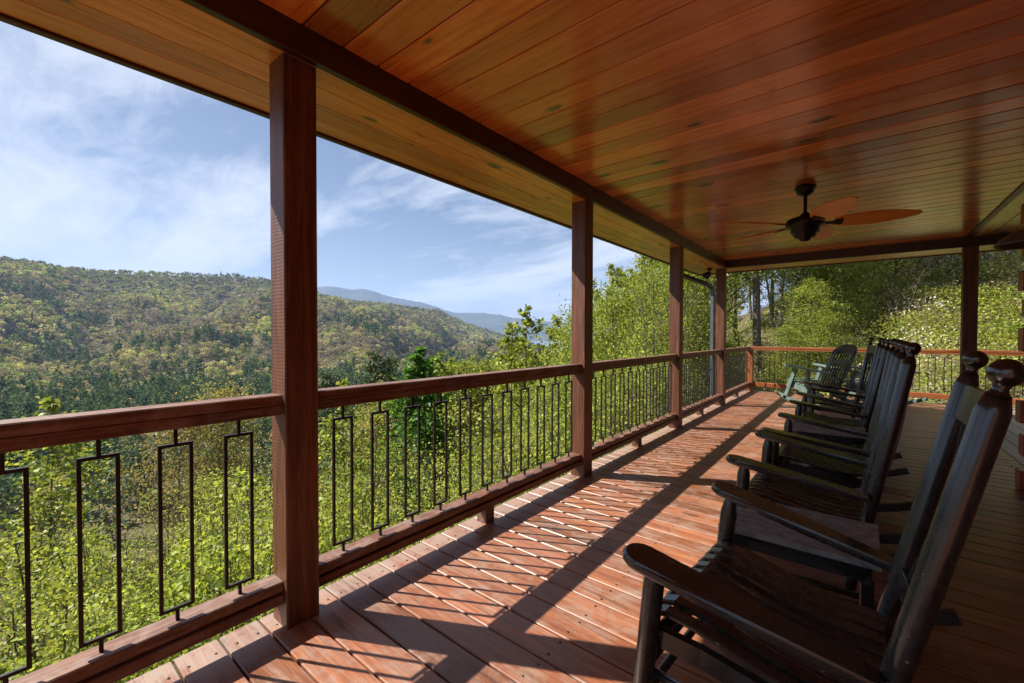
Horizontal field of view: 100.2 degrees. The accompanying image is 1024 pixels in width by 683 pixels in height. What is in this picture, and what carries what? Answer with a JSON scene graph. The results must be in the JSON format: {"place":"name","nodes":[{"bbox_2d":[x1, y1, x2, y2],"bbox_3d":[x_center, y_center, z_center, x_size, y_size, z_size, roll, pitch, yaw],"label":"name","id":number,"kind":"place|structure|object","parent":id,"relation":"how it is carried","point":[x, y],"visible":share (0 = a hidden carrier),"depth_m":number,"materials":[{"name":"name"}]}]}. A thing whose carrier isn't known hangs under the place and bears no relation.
{"place":"outdoors","nodes":[
{"label":"outdoors","id":0,"kind":"place"},
{"bbox_2d":[0,21,814,348],"label":"sky","id":1,"kind":"structure","parent":0,"point":[105,164],"materials":[{"name":"blue"}]},
{"bbox_2d":[317,286,628,340],"bbox_3d":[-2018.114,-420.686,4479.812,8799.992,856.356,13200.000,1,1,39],"label":"ridge","id":2,"kind":"structure","parent":0,"point":[497,323],"depth_m":6895.84,"materials":[{"name":"blue"}]},
{"bbox_2d":[0,250,1023,664],"bbox_3d":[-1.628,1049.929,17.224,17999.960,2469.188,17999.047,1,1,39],"label":"ground","id":3,"kind":"structure","parent":0,"point":[132,526],"depth_m":375.30,"materials":[{"name":"green plant"}]},
{"bbox_2d":[0,394,154,658],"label":"sapling","id":4,"kind":"object","parent":3,"relation":"on","point":[52,406],"visible":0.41,"depth_m":8.14,"materials":[{"name":"green plant"}]},
{"bbox_2d":[85,401,237,551],"bbox_3d":[-25.332,12.356,31.241,9.257,16.211,10.081,0,1,-25],"label":"budding tree","id":5,"kind":"object","parent":3,"relation":"on","point":[179,460],"visible":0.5,"depth_m":31.01,"materials":[{"name":"green plant"}]},
{"bbox_2d":[146,371,271,547],"bbox_3d":[-23.216,11.812,35.003,9.164,19.037,10.092,1,1,25],"label":"budding tree","id":6,"kind":"object","parent":3,"relation":"on","point":[224,394],"visible":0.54,"depth_m":34.19,"materials":[{"name":"green plant"}]},
{"bbox_2d":[246,370,360,549],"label":"tree","id":7,"kind":"object","parent":3,"relation":"on","point":[324,384],"visible":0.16,"depth_m":54.82,"materials":[{"name":"green plant"}]},
{"bbox_2d":[318,382,374,533],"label":"young tree","id":8,"kind":"object","parent":3,"relation":"on","point":[347,422],"visible":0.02,"depth_m":35.36,"materials":[{"name":"green plant"}]},
{"bbox_2d":[321,380,386,517],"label":"young tree","id":9,"kind":"object","parent":3,"relation":"on","point":[363,423],"visible":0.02,"depth_m":33.67,"materials":[{"name":"green plant"}]},
{"bbox_2d":[325,375,388,475],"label":"young tree","id":10,"kind":"object","parent":3,"relation":"on","point":[371,407],"visible":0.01,"depth_m":36.20,"materials":[{"name":"green plant"}]},
{"bbox_2d":[318,350,402,497],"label":"pine tree","id":11,"kind":"object","parent":3,"relation":"on","point":[390,360],"visible":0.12,"depth_m":35.94,"materials":[{"name":"green plant"}]},
{"bbox_2d":[318,377,410,551],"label":"sapling","id":12,"kind":"object","parent":3,"relation":"on","point":[344,453],"visible":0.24,"depth_m":10.15,"materials":[{"name":"green plant"}]},
{"bbox_2d":[318,402,416,507],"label":"budding tree","id":13,"kind":"object","parent":3,"relation":"on","point":[367,425],"visible":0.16,"depth_m":13.61,"materials":[{"name":"green plant"}]},
{"bbox_2d":[0,256,745,540],"bbox_3d":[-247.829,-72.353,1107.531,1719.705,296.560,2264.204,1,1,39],"label":"forest","id":14,"kind":"object","parent":3,"relation":"on","point":[65,381],"visible":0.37,"depth_m":551.51,"materials":[{"name":"green plant"}]},
{"bbox_2d":[324,400,425,510],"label":"young tree","id":15,"kind":"object","parent":3,"relation":"on","point":[384,406],"visible":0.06,"depth_m":13.92,"materials":[{"name":"green plant"}]},
{"bbox_2d":[328,373,458,517],"bbox_3d":[-3.648,5.367,14.817,4.124,8.568,4.542,1,1,44],"label":"budding tree","id":16,"kind":"object","parent":3,"relation":"on","point":[393,434],"visible":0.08,"depth_m":13.90,"materials":[{"name":"green plant"}]},
{"bbox_2d":[355,346,474,538],"bbox_3d":[-2.540,4.246,11.863,3.659,8.246,3.411,1,1,30],"label":"sapling","id":17,"kind":"object","parent":3,"relation":"on","point":[419,367],"visible":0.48,"depth_m":11.64,"materials":[{"name":"green plant"}]},
{"bbox_2d":[390,396,472,489],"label":"young tree","id":18,"kind":"object","parent":3,"relation":"on","point":[448,433],"depth_m":15.58,"materials":[{"name":"green plant"}]},
{"bbox_2d":[389,350,494,521],"bbox_3d":[-2.034,4.492,12.693,4.146,8.504,4.234,1,1,41],"label":"sapling","id":19,"kind":"object","parent":3,"relation":"on","point":[443,369],"visible":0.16,"depth_m":12.85,"materials":[{"name":"green plant"}]},
{"bbox_2d":[426,389,480,464],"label":"budding tree","id":20,"kind":"object","parent":3,"relation":"on","point":[464,422],"visible":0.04,"depth_m":18.49,"materials":[{"name":"green plant"}]},
{"bbox_2d":[432,362,477,439],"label":"young tree","id":21,"kind":"object","parent":3,"relation":"on","point":[447,392],"visible":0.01,"depth_m":21.00,"materials":[{"name":"green plant"}]},
{"bbox_2d":[437,365,484,445],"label":"young tree","id":22,"kind":"object","parent":3,"relation":"on","point":[462,390],"visible":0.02,"depth_m":21.15,"materials":[{"name":"green plant"}]},
{"bbox_2d":[442,372,485,473],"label":"young tree","id":23,"kind":"object","parent":3,"relation":"on","point":[462,416],"visible":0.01,"depth_m":19.22,"materials":[{"name":"green plant"}]},
{"bbox_2d":[441,356,488,450],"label":"young tree","id":24,"kind":"object","parent":3,"relation":"on","point":[450,360],"visible":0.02,"depth_m":24.12,"materials":[{"name":"green plant"}]},
{"bbox_2d":[445,362,485,455],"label":"young tree","id":25,"kind":"object","parent":3,"relation":"on","point":[458,370],"visible":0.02,"depth_m":21.60,"materials":[{"name":"green plant"}]},
{"bbox_2d":[459,355,478,373],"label":"young tree","id":26,"kind":"object","parent":3,"relation":"on","point":[472,359],"visible":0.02,"depth_m":27.25,"materials":[{"name":"green plant"}]},
{"bbox_2d":[454,360,496,451],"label":"young tree","id":27,"kind":"object","parent":3,"relation":"on","point":[469,370],"visible":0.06,"depth_m":22.27,"materials":[{"name":"green plant"}]},
{"bbox_2d":[458,362,516,443],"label":"budding tree","id":28,"kind":"object","parent":3,"relation":"on","point":[479,404],"visible":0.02,"depth_m":23.68,"materials":[{"name":"green plant"}]},
{"bbox_2d":[471,358,508,436],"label":"young tree","id":29,"kind":"object","parent":3,"relation":"on","point":[482,365],"visible":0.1,"depth_m":25.23,"materials":[{"name":"green plant"}]},
{"bbox_2d":[462,366,519,437],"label":"budding tree","id":30,"kind":"object","parent":3,"relation":"on","point":[489,402],"visible":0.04,"depth_m":24.53,"materials":[{"name":"green plant"}]},
{"bbox_2d":[467,365,526,431],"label":"young tree","id":31,"kind":"object","parent":3,"relation":"on","point":[495,389],"visible":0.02,"depth_m":25.57,"materials":[{"name":"green plant"}]},
{"bbox_2d":[457,322,539,486],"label":"sapling","id":32,"kind":"object","parent":3,"relation":"on","point":[514,363],"visible":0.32,"depth_m":14.96,"materials":[{"name":"green plant"}]},
{"bbox_2d":[477,359,522,411],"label":"young tree","id":33,"kind":"object","parent":3,"relation":"on","point":[487,363],"visible":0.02,"depth_m":27.56,"materials":[{"name":"green plant"}]},
{"bbox_2d":[0,254,1023,682],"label":"undergrowth","id":34,"kind":"object","parent":3,"relation":"on","point":[136,607],"depth_m":5.79,"materials":[{"name":"green plant"}]},
{"bbox_2d":[0,0,1023,490],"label":"log cabin","id":35,"kind":"object","parent":3,"relation":"on","point":[654,128],"visible":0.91,"depth_m":2.20,"materials":[{"name":"brown wood"}]},
{"bbox_2d":[683,274,715,405],"bbox_3d":[3.100,1.133,7.277,1.090,4.708,0.102,0,1,-31],"label":"downspout","id":36,"kind":"object","parent":35,"relation":"attached to","point":[710,286],"visible":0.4,"depth_m":7.48,"materials":[{"name":"metal"}]},
{"bbox_2d":[702,268,711,278],"bbox_3d":[3.305,-1.147,7.224,0.146,0.166,0.254,1,1,39],"label":"security light","id":37,"kind":"object","parent":35,"relation":"attached to","point":[706,275],"visible":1,"depth_m":7.18,"materials":[{"name":"black metal"}]},
{"bbox_2d":[722,184,922,241],"bbox_3d":[2.487,-1.061,3.563,1.372,0.459,1.372,1,1,39],"label":"ceiling fan","id":38,"kind":"object","parent":35,"relation":"hanging from","point":[805,226],"visible":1,"depth_m":3.43,"materials":[{"name":"brown wood"}]},
{"bbox_2d":[992,229,1023,248],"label":"barn lamp","id":39,"kind":"object","parent":35,"relation":"attached to","point":[1014,240],"visible":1,"depth_m":3.02,"materials":[{"name":"metal"}]},
{"bbox_2d":[491,358,534,416],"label":"young tree","id":40,"kind":"object","parent":3,"relation":"on","point":[502,370],"visible":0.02,"depth_m":28.17,"materials":[{"name":"green plant"}]},
{"bbox_2d":[497,351,533,415],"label":"young tree","id":41,"kind":"object","parent":3,"relation":"on","point":[519,385],"depth_m":28.78,"materials":[{"name":"green plant"}]},
{"bbox_2d":[467,303,564,483],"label":"sapling","id":42,"kind":"object","parent":3,"relation":"on","point":[527,321],"visible":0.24,"depth_m":17.05,"materials":[{"name":"green plant"}]},
{"bbox_2d":[509,364,562,419],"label":"budding tree","id":43,"kind":"object","parent":3,"relation":"on","point":[530,391],"visible":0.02,"depth_m":30.53,"materials":[{"name":"green plant"}]},
{"bbox_2d":[508,378,569,460],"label":"young tree","id":44,"kind":"object","parent":3,"relation":"on","point":[552,380],"visible":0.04,"depth_m":13.90,"materials":[{"name":"green plant"}]},
{"bbox_2d":[518,353,559,382],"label":"young tree","id":45,"kind":"object","parent":3,"relation":"on","point":[534,359],"depth_m":34.02,"materials":[{"name":"green plant"}]},
{"bbox_2d":[523,314,569,422],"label":"sapling","id":46,"kind":"object","parent":3,"relation":"on","point":[550,332],"visible":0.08,"depth_m":20.66,"materials":[{"name":"green plant"}]},
{"bbox_2d":[522,327,570,421],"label":"young tree","id":47,"kind":"object","parent":3,"relation":"on","point":[566,350],"visible":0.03,"depth_m":18.68,"materials":[{"name":"green plant"}]},
{"bbox_2d":[535,348,559,381],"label":"young tree","id":48,"kind":"object","parent":3,"relation":"on","point":[547,355],"visible":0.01,"depth_m":35.05,"materials":[{"name":"green plant"}]},
{"bbox_2d":[518,305,609,465],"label":"young tree","id":49,"kind":"object","parent":3,"relation":"on","point":[568,334],"visible":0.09,"depth_m":13.71,"materials":[{"name":"green plant"}]},
{"bbox_2d":[541,276,625,429],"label":"young tree","id":50,"kind":"object","parent":3,"relation":"on","point":[594,300],"visible":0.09,"depth_m":16.50,"materials":[{"name":"green plant"}]},
{"bbox_2d":[556,291,632,428],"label":"young tree","id":51,"kind":"object","parent":3,"relation":"on","point":[601,300],"visible":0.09,"depth_m":14.48,"materials":[{"name":"green plant"}]},
{"bbox_2d":[568,269,650,384],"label":"young tree","id":52,"kind":"object","parent":3,"relation":"on","point":[624,273],"visible":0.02,"depth_m":17.24,"materials":[{"name":"green plant"}]},
{"bbox_2d":[559,263,660,436],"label":"young tree","id":53,"kind":"object","parent":3,"relation":"on","point":[614,275],"visible":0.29,"depth_m":12.97,"materials":[{"name":"green plant"}]},
{"bbox_2d":[594,295,639,377],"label":"young tree","id":54,"kind":"object","parent":3,"relation":"on","point":[611,324],"depth_m":23.20,"materials":[{"name":"green plant"}]},
{"bbox_2d":[596,263,665,422],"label":"young tree","id":55,"kind":"object","parent":3,"relation":"on","point":[635,305],"visible":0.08,"depth_m":14.35,"materials":[{"name":"green plant"}]},
{"bbox_2d":[593,253,709,443],"bbox_3d":[3.889,1.291,12.279,4.063,8.300,3.816,0,1,2],"label":"young tree","id":56,"kind":"object","parent":3,"relation":"on","point":[642,261],"visible":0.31,"depth_m":12.21,"materials":[{"name":"green plant"}]},
{"bbox_2d":[599,261,715,414],"bbox_3d":[4.747,0.864,14.326,4.463,8.779,4.273,0,1,15],"label":"young tree","id":57,"kind":"object","parent":3,"relation":"on","point":[655,264],"visible":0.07,"depth_m":14.04,"materials":[{"name":"green plant"}]},
{"bbox_2d":[625,255,726,366],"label":"young tree","id":58,"kind":"object","parent":3,"relation":"on","point":[651,292],"depth_m":17.72,"materials":[{"name":"green plant"}]},
{"bbox_2d":[640,256,715,401],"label":"young tree","id":59,"kind":"object","parent":3,"relation":"on","point":[684,309],"depth_m":15.99,"materials":[{"name":"green plant"}]},
{"bbox_2d":[622,262,743,407],"bbox_3d":[5.147,0.316,12.883,3.934,8.036,3.695,0,1,4],"label":"young tree","id":60,"kind":"object","parent":3,"relation":"on","point":[688,289],"visible":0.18,"depth_m":12.68,"materials":[{"name":"green plant"}]},
{"bbox_2d":[647,271,743,397],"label":"young tree","id":61,"kind":"object","parent":3,"relation":"on","point":[707,311],"visible":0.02,"depth_m":16.11,"materials":[{"name":"green plant"}]},
{"bbox_2d":[646,274,770,402],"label":"young tree","id":62,"kind":"object","parent":3,"relation":"on","point":[707,304],"visible":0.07,"depth_m":13.43,"materials":[{"name":"green plant"}]},
{"bbox_2d":[687,272,752,367],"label":"young tree","id":63,"kind":"object","parent":3,"relation":"on","point":[730,321],"visible":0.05,"depth_m":20.80,"materials":[{"name":"green plant"}]},
{"bbox_2d":[691,342,761,398],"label":"young tree","id":64,"kind":"object","parent":3,"relation":"on","point":[733,383],"visible":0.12,"depth_m":13.21,"materials":[{"name":"green plant"}]},
{"bbox_2d":[685,269,793,334],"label":"forest tree","id":65,"kind":"object","parent":3,"relation":"on","point":[738,283],"depth_m":16.63,"materials":[{"name":"green plant"}]},
{"bbox_2d":[727,272,764,314],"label":"forest tree","id":66,"kind":"object","parent":3,"relation":"on","point":[741,294],"visible":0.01,"depth_m":31.67,"materials":[{"name":"green plant"}]},
{"bbox_2d":[741,277,763,321],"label":"forest tree","id":67,"kind":"object","parent":3,"relation":"on","point":[750,314],"depth_m":47.98,"materials":[{"name":"grey plant"}]},
{"bbox_2d":[727,271,779,364],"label":"forest tree","id":68,"kind":"object","parent":3,"relation":"on","point":[737,305],"visible":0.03,"depth_m":22.91,"materials":[{"name":"green plant"}]},
{"bbox_2d":[715,267,803,380],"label":"forest tree","id":69,"kind":"object","parent":3,"relation":"on","point":[756,277],"depth_m":15.14,"materials":[{"name":"green plant"}]},
{"bbox_2d":[761,270,776,326],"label":"forest tree","id":70,"kind":"object","parent":3,"relation":"on","point":[771,290],"depth_m":33.96,"materials":[{"name":"brown plant"}]},
{"bbox_2d":[765,269,784,369],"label":"pale trunk tree","id":71,"kind":"object","parent":3,"relation":"on","point":[780,313],"depth_m":16.91,"materials":[{"name":"grey plant"}]},
{"bbox_2d":[741,325,822,392],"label":"young tree","id":72,"kind":"object","parent":3,"relation":"on","point":[787,341],"visible":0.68,"depth_m":11.57,"materials":[{"name":"green plant"}]},
{"bbox_2d":[781,268,799,328],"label":"forest tree","id":73,"kind":"object","parent":3,"relation":"on","point":[795,294],"depth_m":24.91,"materials":[{"name":"green plant"}]},
{"bbox_2d":[746,266,843,361],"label":"forest tree","id":74,"kind":"object","parent":3,"relation":"on","point":[805,268],"visible":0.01,"depth_m":17.21,"materials":[{"name":"green plant"}]},
{"bbox_2d":[760,267,833,319],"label":"hemlock tree","id":75,"kind":"object","parent":3,"relation":"on","point":[777,299],"visible":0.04,"depth_m":31.09,"materials":[{"name":"green plant"}]},
{"bbox_2d":[773,298,874,382],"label":"young tree","id":76,"kind":"object","parent":3,"relation":"on","point":[832,340],"visible":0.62,"depth_m":11.44,"materials":[{"name":"green plant"}]},
{"bbox_2d":[753,276,898,380],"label":"young tree","id":77,"kind":"object","parent":3,"relation":"on","point":[809,286],"visible":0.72,"depth_m":12.16,"materials":[{"name":"green plant"}]},
{"bbox_2d":[762,262,889,328],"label":"hemlock tree","id":78,"kind":"object","parent":3,"relation":"on","point":[789,292],"visible":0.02,"depth_m":19.82,"materials":[{"name":"green plant"}]},
{"bbox_2d":[747,261,906,352],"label":"young tree","id":79,"kind":"object","parent":3,"relation":"on","point":[826,269],"visible":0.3,"depth_m":16.02,"materials":[{"name":"green plant"}]},
{"bbox_2d":[775,258,916,329],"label":"young tree","id":80,"kind":"object","parent":3,"relation":"on","point":[890,267],"visible":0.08,"depth_m":16.25,"materials":[{"name":"green plant"}]},
{"bbox_2d":[810,260,900,338],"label":"young tree","id":81,"kind":"object","parent":3,"relation":"on","point":[855,300],"visible":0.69,"depth_m":14.62,"materials":[{"name":"green plant"}]},
{"bbox_2d":[846,343,866,380],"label":"young tree","id":82,"kind":"object","parent":3,"relation":"on","point":[858,359],"visible":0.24,"depth_m":11.24,"materials":[{"name":"green plant"}]},
{"bbox_2d":[700,249,1023,408],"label":"hillside shrubs","id":83,"kind":"object","parent":3,"relation":"on","point":[951,263],"visible":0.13,"depth_m":12.28,"materials":[{"name":"green plant"}]},
{"bbox_2d":[845,256,939,297],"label":"young tree","id":84,"kind":"object","parent":3,"relation":"on","point":[895,271],"visible":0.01,"depth_m":17.09,"materials":[{"name":"green plant"}]},
{"bbox_2d":[899,255,949,270],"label":"flowering tree","id":85,"kind":"object","parent":3,"relation":"on","point":[918,260],"visible":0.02,"depth_m":17.29,"materials":[{"name":"green plant"}]},
{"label":"deck framing","id":86,"kind":"structure","parent":3,"relation":"on","visible":0},
{"bbox_2d":[126,389,1023,682],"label":"deck floor","id":87,"kind":"structure","parent":86,"relation":"on","point":[514,589],"depth_m":2.04,"materials":[{"name":"brown wood"}]},
{"bbox_2d":[269,52,318,629],"bbox_3d":[-0.917,0.011,1.806,0.135,2.317,0.135,1,1,39],"label":"porch post","id":88,"kind":"object","parent":87,"relation":"on","point":[293,219],"visible":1,"depth_m":1.76,"materials":[{"name":"brown wood"}]},
{"bbox_2d":[0,346,753,682],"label":"deck railing","id":89,"kind":"object","parent":87,"relation":"on","point":[132,652],"visible":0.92,"depth_m":1.71,"materials":[{"name":"brown wood"}]},
{"bbox_2d":[571,200,592,477],"bbox_3d":[0.600,-0.017,3.667,0.135,2.317,0.135,1,1,39],"label":"porch post","id":90,"kind":"object","parent":87,"relation":"on","point":[582,293],"visible":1,"depth_m":3.61,"materials":[{"name":"brown wood"}]},
{"bbox_2d":[166,393,1014,679],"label":"deck screws","id":91,"kind":"object","parent":87,"relation":"attached to","point":[168,678],"visible":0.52,"depth_m":2.16,"materials":[{"name":"black metal"}]},
{"bbox_2d":[668,247,683,428],"bbox_3d":[2.121,-0.045,5.530,0.135,2.317,0.135,1,1,39],"label":"porch post","id":92,"kind":"object","parent":87,"relation":"on","point":[676,301],"visible":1,"depth_m":5.47,"materials":[{"name":"brown wood"}]},
{"bbox_2d":[715,268,726,405],"bbox_3d":[3.564,-0.072,7.299,0.135,2.317,0.135,1,1,39],"label":"porch post","id":93,"kind":"object","parent":87,"relation":"on","point":[721,285],"visible":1,"depth_m":7.24,"materials":[{"name":"brown wood"}]},
{"bbox_2d":[718,503,881,631],"bbox_3d":[1.129,0.948,1.694,0.490,0.452,0.390,1,1,39],"label":"side table","id":94,"kind":"object","parent":87,"relation":"on","point":[754,531],"visible":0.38,"depth_m":1.59,"materials":[{"name":"black paint"}]},
{"bbox_2d":[777,344,862,404],"bbox_3d":[5.344,0.561,7.436,0.830,1.047,1.092,0,1,-19],"label":"outdoor rocker","id":95,"kind":"object","parent":87,"relation":"on","point":[848,349],"visible":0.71,"depth_m":7.22,"materials":[{"name":"green paint"}]},
{"bbox_2d":[622,350,1023,682],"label":"rocking chair","id":96,"kind":"object","parent":87,"relation":"on","point":[886,641],"visible":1,"depth_m":1.10,"materials":[{"name":"black paint"}]},
{"bbox_2d":[790,421,865,477],"bbox_3d":[2.541,0.922,3.465,0.490,0.452,0.390,1,1,39],"label":"side table","id":97,"kind":"object","parent":87,"relation":"on","point":[817,432],"visible":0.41,"depth_m":3.34,"materials":[{"name":"black paint"}]},
{"bbox_2d":[760,339,912,543],"bbox_3d":[2.091,0.576,2.744,0.825,1.158,0.786,-3,-1,40],"label":"rocking chair","id":98,"kind":"object","parent":87,"relation":"on","point":[783,456],"visible":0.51,"depth_m":2.67,"materials":[{"name":"black paint"}]},
{"bbox_2d":[803,337,882,443],"bbox_3d":[3.844,0.543,4.957,0.825,1.158,0.786,-2,0,32],"label":"rocking chair","id":99,"kind":"object","parent":87,"relation":"on","point":[872,350],"visible":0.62,"depth_m":4.91,"materials":[{"name":"black paint"}]},
{"bbox_2d":[726,341,962,625],"bbox_3d":[1.552,0.586,2.101,0.825,1.158,0.786,-2,-1,40],"label":"rocking chair","id":100,"kind":"object","parent":87,"relation":"on","point":[776,484],"visible":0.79,"depth_m":1.98,"materials":[{"name":"black paint"}]},
{"bbox_2d":[789,339,909,476],"bbox_3d":[2.990,0.560,3.865,0.825,1.158,0.786,-1,0,38],"label":"rocking chair","id":101,"kind":"object","parent":87,"relation":"on","point":[864,416],"visible":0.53,"depth_m":3.79,"materials":[{"name":"black paint"}]},
{"bbox_2d":[833,352,927,404],"bbox_3d":[6.236,0.565,7.274,0.829,1.047,1.092,0,1,-31],"label":"outdoor rocker","id":102,"kind":"object","parent":87,"relation":"on","point":[850,384],"visible":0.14,"depth_m":7.32,"materials":[{"name":"green paint"}]},
{"bbox_2d":[751,346,1023,403],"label":"deck railing","id":103,"kind":"object","parent":87,"relation":"on","point":[931,395],"visible":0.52,"depth_m":7.53,"materials":[{"name":"brown wood"}]},
{"bbox_2d":[960,246,978,373],"bbox_3d":[5.823,-0.038,5.456,0.135,2.317,0.135,1,1,39],"label":"porch post","id":104,"kind":"object","parent":87,"relation":"on","point":[969,299],"visible":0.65,"depth_m":5.40,"materials":[{"name":"brown wood"}]},
{"bbox_2d":[1001,409,1023,466],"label":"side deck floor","id":105,"kind":"structure","parent":86,"relation":"on","point":[1009,446],"depth_m":4.88,"materials":[{"name":"wood"}]}
]}

